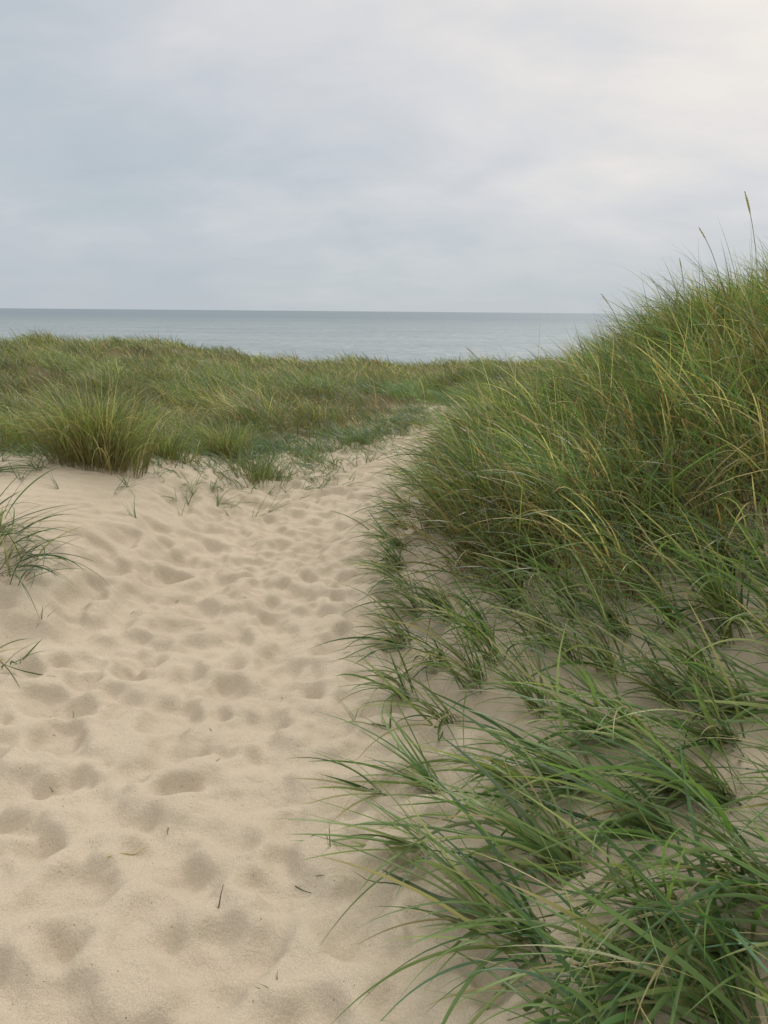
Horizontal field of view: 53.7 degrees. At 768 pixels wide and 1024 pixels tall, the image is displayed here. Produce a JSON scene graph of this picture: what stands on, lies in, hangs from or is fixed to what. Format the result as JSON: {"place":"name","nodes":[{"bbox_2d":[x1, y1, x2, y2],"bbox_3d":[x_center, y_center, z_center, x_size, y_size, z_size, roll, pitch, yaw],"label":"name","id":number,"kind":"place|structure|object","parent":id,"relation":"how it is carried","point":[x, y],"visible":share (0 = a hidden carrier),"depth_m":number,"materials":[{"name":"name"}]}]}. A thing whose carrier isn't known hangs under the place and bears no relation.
{"place":"outdoors","nodes":[
{"label":"outdoors","id":0,"kind":"place"},
{"bbox_2d":[0,308,655,364],"bbox_3d":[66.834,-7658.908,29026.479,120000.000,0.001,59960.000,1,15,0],"label":"sea","id":1,"kind":"structure","parent":0,"point":[410,337],"depth_m":391.03,"materials":[{"name":"liquid"}]},
{"bbox_2d":[0,341,767,1023],"bbox_3d":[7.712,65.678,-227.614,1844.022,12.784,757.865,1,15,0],"label":"ground","id":2,"kind":"structure","parent":0,"point":[108,743],"depth_m":2.83,"materials":[{"name":"sand"}]},
{"bbox_2d":[1,431,26,461],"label":"grass sprout","id":3,"kind":"object","parent":2,"relation":"on","point":[2,459],"depth_m":5.93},
{"bbox_2d":[0,409,35,450],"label":"grass tussock","id":4,"kind":"object","parent":2,"relation":"on","point":[8,429],"depth_m":6.73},
{"bbox_2d":[0,424,41,475],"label":"marram grass tuft","id":5,"kind":"object","parent":2,"relation":"on","point":[7,467],"visible":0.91,"depth_m":5.46,"materials":[{"name":"plant"}]},
{"bbox_2d":[0,639,54,685],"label":"marram grass tuft","id":6,"kind":"object","parent":2,"relation":"on","point":[23,658],"visible":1,"depth_m":3.43,"materials":[{"name":"plant"}]},
{"bbox_2d":[9,455,48,474],"bbox_3d":[-2.586,-0.353,5.424,0.305,0.195,0.331,-13,20,-41],"label":"grass sprout","id":7,"kind":"object","parent":2,"relation":"on","point":[32,465],"depth_m":5.48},
{"bbox_2d":[9,455,49,484],"bbox_3d":[-2.417,-0.306,5.177,0.242,0.217,0.408,5,15,16],"label":"grass sprout","id":8,"kind":"object","parent":2,"relation":"on","point":[25,472],"depth_m":5.19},
{"bbox_2d":[23,444,50,467],"bbox_3d":[-2.509,-0.393,5.481,0.270,0.247,0.285,3,15,10],"label":"grass sprout","id":9,"kind":"object","parent":2,"relation":"on","point":[39,460],"depth_m":5.58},
{"bbox_2d":[0,393,85,452],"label":"grass tussock","id":10,"kind":"object","parent":2,"relation":"on","point":[12,434],"depth_m":6.51,"materials":[{"name":"plant"}]},
{"bbox_2d":[0,450,85,563],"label":"marram grass tuft","id":11,"kind":"object","parent":2,"relation":"on","point":[13,521],"visible":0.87,"depth_m":4.36,"materials":[{"name":"plant"}]},
{"bbox_2d":[22,448,64,467],"bbox_3d":[-2.454,-0.403,5.548,0.299,0.232,0.370,12,19,38],"label":"grass sprout","id":12,"kind":"object","parent":2,"relation":"on","point":[42,462],"depth_m":5.60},
{"bbox_2d":[0,507,92,578],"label":"marram grass tuft","id":13,"kind":"object","parent":2,"relation":"on","point":[29,554],"visible":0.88,"depth_m":4.14,"materials":[{"name":"plant"}]},
{"bbox_2d":[44,469,57,488],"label":"grass sprout","id":14,"kind":"object","parent":2,"relation":"on","point":[52,480],"depth_m":5.17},
{"bbox_2d":[0,518,108,618],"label":"marram grass tuft","id":15,"kind":"object","parent":2,"relation":"on","point":[21,560],"visible":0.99,"depth_m":3.97,"materials":[{"name":"plant"}]},
{"bbox_2d":[63,448,91,470],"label":"grass sprout","id":16,"kind":"object","parent":2,"relation":"on","point":[80,461],"depth_m":5.68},
{"bbox_2d":[0,362,202,478],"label":"grass tussock","id":17,"kind":"object","parent":2,"relation":"on","point":[98,442],"depth_m":5.83,"materials":[{"name":"plant"}]},
{"bbox_2d":[107,846,145,856],"bbox_3d":[-0.794,1.054,2.354,0.128,0.043,0.004,-14,20,-43],"label":"dry straw","id":18,"kind":"object","parent":2,"relation":"on","point":[127,853],"visible":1,"depth_m":2.35,"materials":[{"name":"brown plant"}]},
{"bbox_2d":[119,494,135,517],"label":"grass sprout","id":19,"kind":"object","parent":2,"relation":"on","point":[133,510],"depth_m":5.23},
{"bbox_2d":[95,467,160,494],"bbox_3d":[-1.881,-0.245,5.607,0.434,0.261,0.322,1,15,0],"label":"grass sprout","id":20,"kind":"object","parent":2,"relation":"on","point":[125,481],"depth_m":5.61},
{"bbox_2d":[114,477,141,495],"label":"grass sprout","id":21,"kind":"object","parent":2,"relation":"on","point":[122,489],"depth_m":5.46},
{"bbox_2d":[146,456,176,478],"bbox_3d":[-1.784,-0.348,6.138,0.270,0.184,0.301,3,15,9],"label":"grass sprout","id":22,"kind":"object","parent":2,"relation":"on","point":[161,470],"depth_m":6.21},
{"bbox_2d":[125,413,220,464],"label":"grass tussock","id":23,"kind":"object","parent":2,"relation":"on","point":[168,451],"depth_m":6.92,"materials":[{"name":"plant"}]},
{"bbox_2d":[179,480,196,493],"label":"grass sprout","id":24,"kind":"object","parent":2,"relation":"on","point":[188,487],"depth_m":6.20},
{"bbox_2d":[182,485,208,505],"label":"grass sprout","id":25,"kind":"object","parent":2,"relation":"on","point":[187,502],"depth_m":6.05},
{"bbox_2d":[185,460,217,492],"bbox_3d":[-1.486,-0.272,6.272,0.251,0.324,0.401,1,15,0],"label":"grass sprout","id":26,"kind":"object","parent":2,"relation":"on","point":[202,478],"depth_m":6.39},
{"bbox_2d":[207,471,237,490],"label":"grass sprout","id":27,"kind":"object","parent":2,"relation":"on","point":[213,487],"depth_m":6.58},
{"bbox_2d":[214,480,237,506],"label":"grass sprout","id":28,"kind":"object","parent":2,"relation":"on","point":[218,502],"depth_m":6.31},
{"bbox_2d":[174,408,279,460],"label":"grass tussock","id":29,"kind":"object","parent":2,"relation":"on","point":[220,441],"depth_m":7.89,"materials":[{"name":"plant"}]},
{"bbox_2d":[223,493,257,509],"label":"grass sprout","id":30,"kind":"object","parent":2,"relation":"on","point":[239,502],"depth_m":6.26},
{"bbox_2d":[215,442,308,486],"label":"grass tussock","id":31,"kind":"object","parent":2,"relation":"on","point":[258,475],"depth_m":7.30,"materials":[{"name":"plant"}]},
{"bbox_2d":[268,470,288,494],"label":"grass sprout","id":32,"kind":"object","parent":2,"relation":"on","point":[278,484],"depth_m":6.98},
{"bbox_2d":[269,489,288,510],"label":"grass sprout","id":33,"kind":"object","parent":2,"relation":"on","point":[277,503],"depth_m":6.41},
{"bbox_2d":[0,327,572,497],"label":"dune grass","id":34,"kind":"structure","parent":2,"relation":"on","point":[212,378],"depth_m":12.53,"materials":[{"name":"plant"}]},
{"bbox_2d":[278,442,337,463],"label":"grass tussock","id":35,"kind":"object","parent":2,"relation":"on","point":[306,456],"depth_m":8.63,"materials":[{"name":"plant"}]},
{"bbox_2d":[302,474,326,489],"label":"grass sprout","id":36,"kind":"object","parent":2,"relation":"on","point":[305,488],"depth_m":7.15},
{"bbox_2d":[289,749,387,820],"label":"marram grass tuft","id":37,"kind":"object","parent":2,"relation":"on","point":[364,790],"visible":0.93,"depth_m":2.58,"materials":[{"name":"plant"}]},
{"bbox_2d":[335,695,370,724],"bbox_3d":[-0.129,0.799,3.148,0.171,0.127,0.142,11,18,34],"label":"grass sprout","id":38,"kind":"object","parent":2,"relation":"on","point":[349,711],"depth_m":3.11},
{"bbox_2d":[327,425,387,450],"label":"grass tussock","id":39,"kind":"object","parent":2,"relation":"on","point":[356,439],"depth_m":9.43,"materials":[{"name":"plant"}]},
{"bbox_2d":[283,755,435,948],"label":"marram grass tuft","id":40,"kind":"object","parent":2,"relation":"on","point":[412,849],"visible":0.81,"depth_m":2.27,"materials":[{"name":"plant"}]},
{"bbox_2d":[313,583,415,669],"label":"marram grass tuft","id":41,"kind":"object","parent":2,"relation":"on","point":[399,636],"visible":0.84,"depth_m":3.80,"materials":[{"name":"plant"}]},
{"bbox_2d":[340,690,396,733],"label":"marram grass tuft","id":42,"kind":"object","parent":2,"relation":"on","point":[377,724],"visible":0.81,"depth_m":3.04,"materials":[{"name":"plant"}]},
{"bbox_2d":[297,678,445,824],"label":"marram grass tuft","id":43,"kind":"object","parent":2,"relation":"on","point":[421,771],"visible":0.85,"depth_m":2.62,"materials":[{"name":"plant"}]},
{"bbox_2d":[338,548,410,598],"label":"marram grass tuft","id":44,"kind":"object","parent":2,"relation":"on","point":[381,572],"visible":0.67,"depth_m":4.58,"materials":[{"name":"plant"}]},
{"bbox_2d":[343,518,406,570],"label":"marram grass tuft","id":45,"kind":"object","parent":2,"relation":"on","point":[393,556],"visible":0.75,"depth_m":4.94,"materials":[{"name":"plant"}]},
{"bbox_2d":[334,609,417,721],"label":"marram grass tuft","id":46,"kind":"object","parent":2,"relation":"on","point":[392,679],"visible":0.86,"depth_m":3.27,"materials":[{"name":"plant"}]},
{"bbox_2d":[347,509,407,553],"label":"marram grass tuft","id":47,"kind":"object","parent":2,"relation":"on","point":[393,541],"visible":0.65,"depth_m":5.30,"materials":[{"name":"plant"}]},
{"bbox_2d":[343,544,422,618],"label":"marram grass tuft","id":48,"kind":"object","parent":2,"relation":"on","point":[403,604],"visible":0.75,"depth_m":4.23,"materials":[{"name":"plant"}]},
{"bbox_2d":[353,470,412,519],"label":"marram grass tuft","id":49,"kind":"object","parent":2,"relation":"on","point":[398,499],"visible":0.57,"depth_m":6.22,"materials":[{"name":"plant"}]},
{"bbox_2d":[364,489,409,529],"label":"marram grass tuft","id":50,"kind":"object","parent":2,"relation":"on","point":[392,515],"visible":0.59,"depth_m":5.79,"materials":[{"name":"plant"}]},
{"bbox_2d":[380,461,418,489],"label":"marram grass tuft","id":51,"kind":"object","parent":2,"relation":"on","point":[408,484],"visible":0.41,"depth_m":6.95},
{"bbox_2d":[342,652,463,760],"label":"marram grass tuft","id":52,"kind":"object","parent":2,"relation":"on","point":[443,718],"visible":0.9,"depth_m":2.98,"materials":[{"name":"plant"}]},
{"bbox_2d":[345,628,478,697],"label":"marram grass tuft","id":53,"kind":"object","parent":2,"relation":"on","point":[424,658],"visible":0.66,"depth_m":3.48,"materials":[{"name":"plant"}]},
{"bbox_2d":[364,543,460,630],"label":"marram grass tuft","id":54,"kind":"object","parent":2,"relation":"on","point":[434,601],"visible":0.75,"depth_m":3.99,"materials":[{"name":"plant"}]},
{"bbox_2d":[360,561,486,756],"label":"marram grass tuft","id":55,"kind":"object","parent":2,"relation":"on","point":[473,675],"visible":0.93,"depth_m":3.15,"materials":[{"name":"plant"}]},
{"bbox_2d":[350,773,497,970],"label":"marram grass tuft","id":56,"kind":"object","parent":2,"relation":"on","point":[474,898],"visible":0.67,"depth_m":2.05,"materials":[{"name":"plant"}]},
{"bbox_2d":[307,754,559,1023],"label":"marram grass tuft","id":57,"kind":"object","parent":2,"relation":"on","point":[502,929],"visible":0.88,"depth_m":1.89,"materials":[{"name":"plant"}]},
{"bbox_2d":[391,550,493,668],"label":"marram grass tuft","id":58,"kind":"object","parent":2,"relation":"on","point":[465,602],"visible":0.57,"depth_m":3.61,"materials":[{"name":"plant"}]},
{"bbox_2d":[387,737,543,832],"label":"marram grass tuft","id":59,"kind":"object","parent":2,"relation":"on","point":[498,773],"visible":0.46,"depth_m":2.49,"materials":[{"name":"plant"}]},
{"bbox_2d":[354,711,591,992],"bbox_3d":[0.275,0.802,2.244,0.759,0.466,0.760,-6,16,-25],"label":"marram grass tuft","id":60,"kind":"object","parent":2,"relation":"on","point":[534,842],"visible":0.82,"depth_m":2.16,"materials":[{"name":"plant"}]},
{"bbox_2d":[402,559,547,701],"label":"marram grass tuft","id":61,"kind":"object","parent":2,"relation":"on","point":[474,630],"visible":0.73,"depth_m":3.26,"materials":[{"name":"plant"}]},
{"bbox_2d":[431,522,528,634],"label":"marram grass tuft","id":62,"kind":"object","parent":2,"relation":"on","point":[492,587],"visible":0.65,"depth_m":3.70,"materials":[{"name":"plant"}]},
{"bbox_2d":[413,519,559,679],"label":"marram grass tuft","id":63,"kind":"object","parent":2,"relation":"on","point":[541,627],"visible":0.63,"depth_m":3.29,"materials":[{"name":"plant"}]},
{"bbox_2d":[420,591,553,718],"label":"marram grass tuft","id":64,"kind":"object","parent":2,"relation":"on","point":[520,689],"visible":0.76,"depth_m":2.89,"materials":[{"name":"plant"}]},
{"bbox_2d":[466,347,508,438],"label":"grass stalk","id":65,"kind":"object","parent":2,"relation":"on","point":[491,377],"depth_m":5.90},
{"bbox_2d":[392,620,590,860],"bbox_3d":[0.376,0.687,2.534,0.826,0.535,0.633,-7,17,-27],"label":"marram grass tuft","id":66,"kind":"object","parent":2,"relation":"on","point":[496,732],"visible":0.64,"depth_m":2.44,"materials":[{"name":"plant"}]},
{"bbox_2d":[422,830,606,1023],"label":"marram grass tuft","id":67,"kind":"object","parent":2,"relation":"on","point":[581,1001],"visible":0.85,"depth_m":1.66,"materials":[{"name":"plant"}]},
{"bbox_2d":[459,558,586,689],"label":"marram grass tuft","id":68,"kind":"object","parent":2,"relation":"on","point":[568,653],"visible":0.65,"depth_m":3.16,"materials":[{"name":"plant"}]},
{"bbox_2d":[440,629,607,785],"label":"marram grass tuft","id":69,"kind":"object","parent":2,"relation":"on","point":[576,711],"visible":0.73,"depth_m":2.65,"materials":[{"name":"plant"}]},
{"bbox_2d":[464,504,587,632],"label":"marram grass tuft","id":70,"kind":"object","parent":2,"relation":"on","point":[548,569],"visible":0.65,"depth_m":3.46,"materials":[{"name":"plant"}]},
{"bbox_2d":[424,846,662,1023],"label":"marram grass tuft","id":71,"kind":"object","parent":2,"relation":"on","point":[623,1017],"visible":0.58,"depth_m":1.71,"materials":[{"name":"plant"}]},
{"bbox_2d":[513,411,575,518],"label":"grass stalk","id":72,"kind":"object","parent":2,"relation":"on","point":[527,419],"depth_m":3.99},
{"bbox_2d":[464,522,633,700],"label":"marram grass tuft","id":73,"kind":"object","parent":2,"relation":"on","point":[587,633],"visible":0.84,"depth_m":3.00,"materials":[{"name":"plant"}]},
{"bbox_2d":[332,217,767,640],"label":"dune grass","id":74,"kind":"structure","parent":2,"relation":"on","point":[481,467],"depth_m":4.49,"materials":[{"name":"plant"}]},
{"bbox_2d":[473,616,645,776],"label":"marram grass tuft","id":75,"kind":"object","parent":2,"relation":"on","point":[604,702],"visible":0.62,"depth_m":2.62,"materials":[{"name":"plant"}]},
{"bbox_2d":[436,701,688,944],"bbox_3d":[0.459,0.761,2.158,0.668,0.505,0.640,-12,20,-40],"label":"marram grass tuft","id":76,"kind":"object","parent":2,"relation":"on","point":[617,791],"visible":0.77,"depth_m":2.18,"materials":[{"name":"plant"}]},
{"bbox_2d":[504,536,631,661],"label":"marram grass tuft","id":77,"kind":"object","parent":2,"relation":"on","point":[592,604],"visible":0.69,"depth_m":3.24,"materials":[{"name":"plant"}]},
{"bbox_2d":[400,778,767,1023],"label":"marram grass tuft","id":78,"kind":"object","parent":2,"relation":"on","point":[635,952],"visible":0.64,"depth_m":1.78,"materials":[{"name":"plant"}]},
{"bbox_2d":[528,466,666,633],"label":"marram grass tuft","id":79,"kind":"object","parent":2,"relation":"on","point":[632,544],"visible":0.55,"depth_m":3.46,"materials":[{"name":"plant"}]},
{"bbox_2d":[451,726,767,1023],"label":"marram grass tuft","id":80,"kind":"object","parent":2,"relation":"on","point":[717,997],"visible":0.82,"depth_m":1.66,"materials":[{"name":"plant"}]},
{"bbox_2d":[541,530,684,677],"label":"marram grass tuft","id":81,"kind":"object","parent":2,"relation":"on","point":[665,610],"visible":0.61,"depth_m":3.20,"materials":[{"name":"plant"}]},
{"bbox_2d":[538,579,688,712],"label":"marram grass tuft","id":82,"kind":"object","parent":2,"relation":"on","point":[653,680],"visible":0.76,"depth_m":2.78,"materials":[{"name":"plant"}]},
{"bbox_2d":[601,294,631,400],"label":"grass stalk","id":83,"kind":"object","parent":2,"relation":"on","point":[619,325],"depth_m":5.51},
{"bbox_2d":[494,646,759,931],"bbox_3d":[0.666,0.755,2.162,0.642,0.487,0.748,1,15,0],"label":"marram grass tuft","id":84,"kind":"object","parent":2,"relation":"on","point":[667,803],"visible":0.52,"depth_m":2.26,"materials":[{"name":"plant"}]},
{"bbox_2d":[490,694,767,1023],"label":"marram grass tuft","id":85,"kind":"object","parent":2,"relation":"on","point":[701,793],"visible":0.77,"depth_m":1.90,"materials":[{"name":"plant"}]},
{"bbox_2d":[514,638,752,847],"bbox_3d":[0.633,0.618,2.228,0.724,0.659,0.731,14,20,41],"label":"marram grass tuft","id":86,"kind":"object","parent":2,"relation":"on","point":[712,786],"visible":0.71,"depth_m":2.25,"materials":[{"name":"plant"}]},
{"bbox_2d":[509,825,767,1023],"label":"marram grass tuft","id":87,"kind":"object","parent":2,"relation":"on","point":[714,954],"visible":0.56,"depth_m":1.69,"materials":[{"name":"plant"}]},
{"bbox_2d":[581,573,714,705],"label":"marram grass tuft","id":88,"kind":"object","parent":2,"relation":"on","point":[696,649],"visible":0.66,"depth_m":2.81,"materials":[{"name":"plant"}]},
{"bbox_2d":[550,592,765,783],"bbox_3d":[0.885,0.564,2.486,0.674,0.608,0.833,1,15,0],"label":"marram grass tuft","id":89,"kind":"object","parent":2,"relation":"on","point":[704,733],"visible":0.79,"depth_m":2.50,"materials":[{"name":"plant"}]},
{"bbox_2d":[571,495,753,662],"bbox_3d":[1.078,0.296,2.971,0.819,0.643,0.655,11,18,35],"label":"marram grass tuft","id":90,"kind":"object","parent":2,"relation":"on","point":[724,633],"visible":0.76,"depth_m":3.03,"materials":[{"name":"plant"}]},
{"bbox_2d":[592,476,732,643],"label":"marram grass tuft","id":91,"kind":"object","parent":2,"relation":"on","point":[682,565],"visible":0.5,"depth_m":3.19,"materials":[{"name":"plant"}]},
{"bbox_2d":[565,778,767,1023],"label":"marram grass tuft","id":92,"kind":"object","parent":2,"relation":"on","point":[755,869],"visible":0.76,"depth_m":1.79,"materials":[{"name":"plant"}]},
{"bbox_2d":[580,591,764,769],"bbox_3d":[1.026,0.547,2.735,0.741,0.438,0.621,-11,19,-37],"label":"marram grass tuft","id":93,"kind":"object","parent":2,"relation":"on","point":[694,667],"visible":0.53,"depth_m":2.69,"materials":[{"name":"plant"}]},
{"bbox_2d":[618,471,746,582],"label":"marram grass tuft","id":94,"kind":"object","parent":2,"relation":"on","point":[713,544],"visible":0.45,"depth_m":3.45,"materials":[{"name":"plant"}]},
{"bbox_2d":[679,258,685,361],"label":"grass stalk","id":95,"kind":"object","parent":2,"relation":"on","point":[684,291],"depth_m":5.46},
{"bbox_2d":[606,494,763,640],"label":"marram grass tuft","id":96,"kind":"object","parent":2,"relation":"on","point":[696,564],"visible":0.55,"depth_m":3.12,"materials":[{"name":"plant"}]},
{"bbox_2d":[635,492,767,654],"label":"marram grass tuft","id":97,"kind":"object","parent":2,"relation":"on","point":[752,589],"visible":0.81,"depth_m":2.98,"materials":[{"name":"plant"}]},
{"bbox_2d":[639,622,767,751],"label":"marram grass tuft","id":98,"kind":"object","parent":2,"relation":"on","point":[753,704],"visible":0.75,"depth_m":2.57,"materials":[{"name":"plant"}]},
{"bbox_2d":[645,696,767,912],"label":"marram grass tuft","id":99,"kind":"object","parent":2,"relation":"on","point":[762,849],"visible":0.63,"depth_m":1.97,"materials":[{"name":"plant"}]},
{"bbox_2d":[655,468,767,582],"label":"marram grass tuft","id":100,"kind":"object","parent":2,"relation":"on","point":[762,547],"visible":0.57,"depth_m":3.40,"materials":[{"name":"plant"}]},
{"bbox_2d":[699,228,726,376],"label":"grass stalk","id":101,"kind":"object","parent":2,"relation":"on","point":[719,276],"depth_m":5.22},
{"bbox_2d":[665,489,767,689],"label":"marram grass tuft","id":102,"kind":"object","parent":2,"relation":"on","point":[759,579],"visible":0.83,"depth_m":2.93,"materials":[{"name":"plant"}]},
{"bbox_2d":[674,576,767,704],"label":"marram grass tuft","id":103,"kind":"object","parent":2,"relation":"on","point":[757,621],"visible":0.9,"depth_m":2.69,"materials":[{"name":"plant"}]},
{"bbox_2d":[675,653,767,849],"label":"marram grass tuft","id":104,"kind":"object","parent":2,"relation":"on","point":[761,792],"visible":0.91,"depth_m":2.18,"materials":[{"name":"plant"}]},
{"bbox_2d":[706,751,767,918],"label":"marram grass tuft","id":105,"kind":"object","parent":2,"relation":"on","point":[767,770],"visible":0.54,"depth_m":2.08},
{"bbox_2d":[711,749,767,1022],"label":"marram grass tuft","id":106,"kind":"object","parent":2,"relation":"on","point":[757,848],"visible":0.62,"depth_m":1.78,"materials":[{"name":"plant"}]},
{"bbox_2d":[717,473,767,605],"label":"marram grass tuft","id":107,"kind":"object","parent":2,"relation":"on","point":[747,529],"visible":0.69,"depth_m":3.13,"materials":[{"name":"plant"}]},
{"bbox_2d":[719,892,767,1016],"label":"marram grass tuft","id":108,"kind":"object","parent":2,"relation":"on","point":[758,987],"visible":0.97,"depth_m":1.53,"materials":[{"name":"plant"}]},
{"bbox_2d":[744,191,757,336],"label":"grass stalk","id":109,"kind":"object","parent":2,"relation":"on","point":[746,198],"depth_m":5.17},
{"bbox_2d":[0,0,767,313],"label":"sky","id":110,"kind":"structure","parent":0,"point":[493,156],"materials":[{"name":"grey"}]}
]}

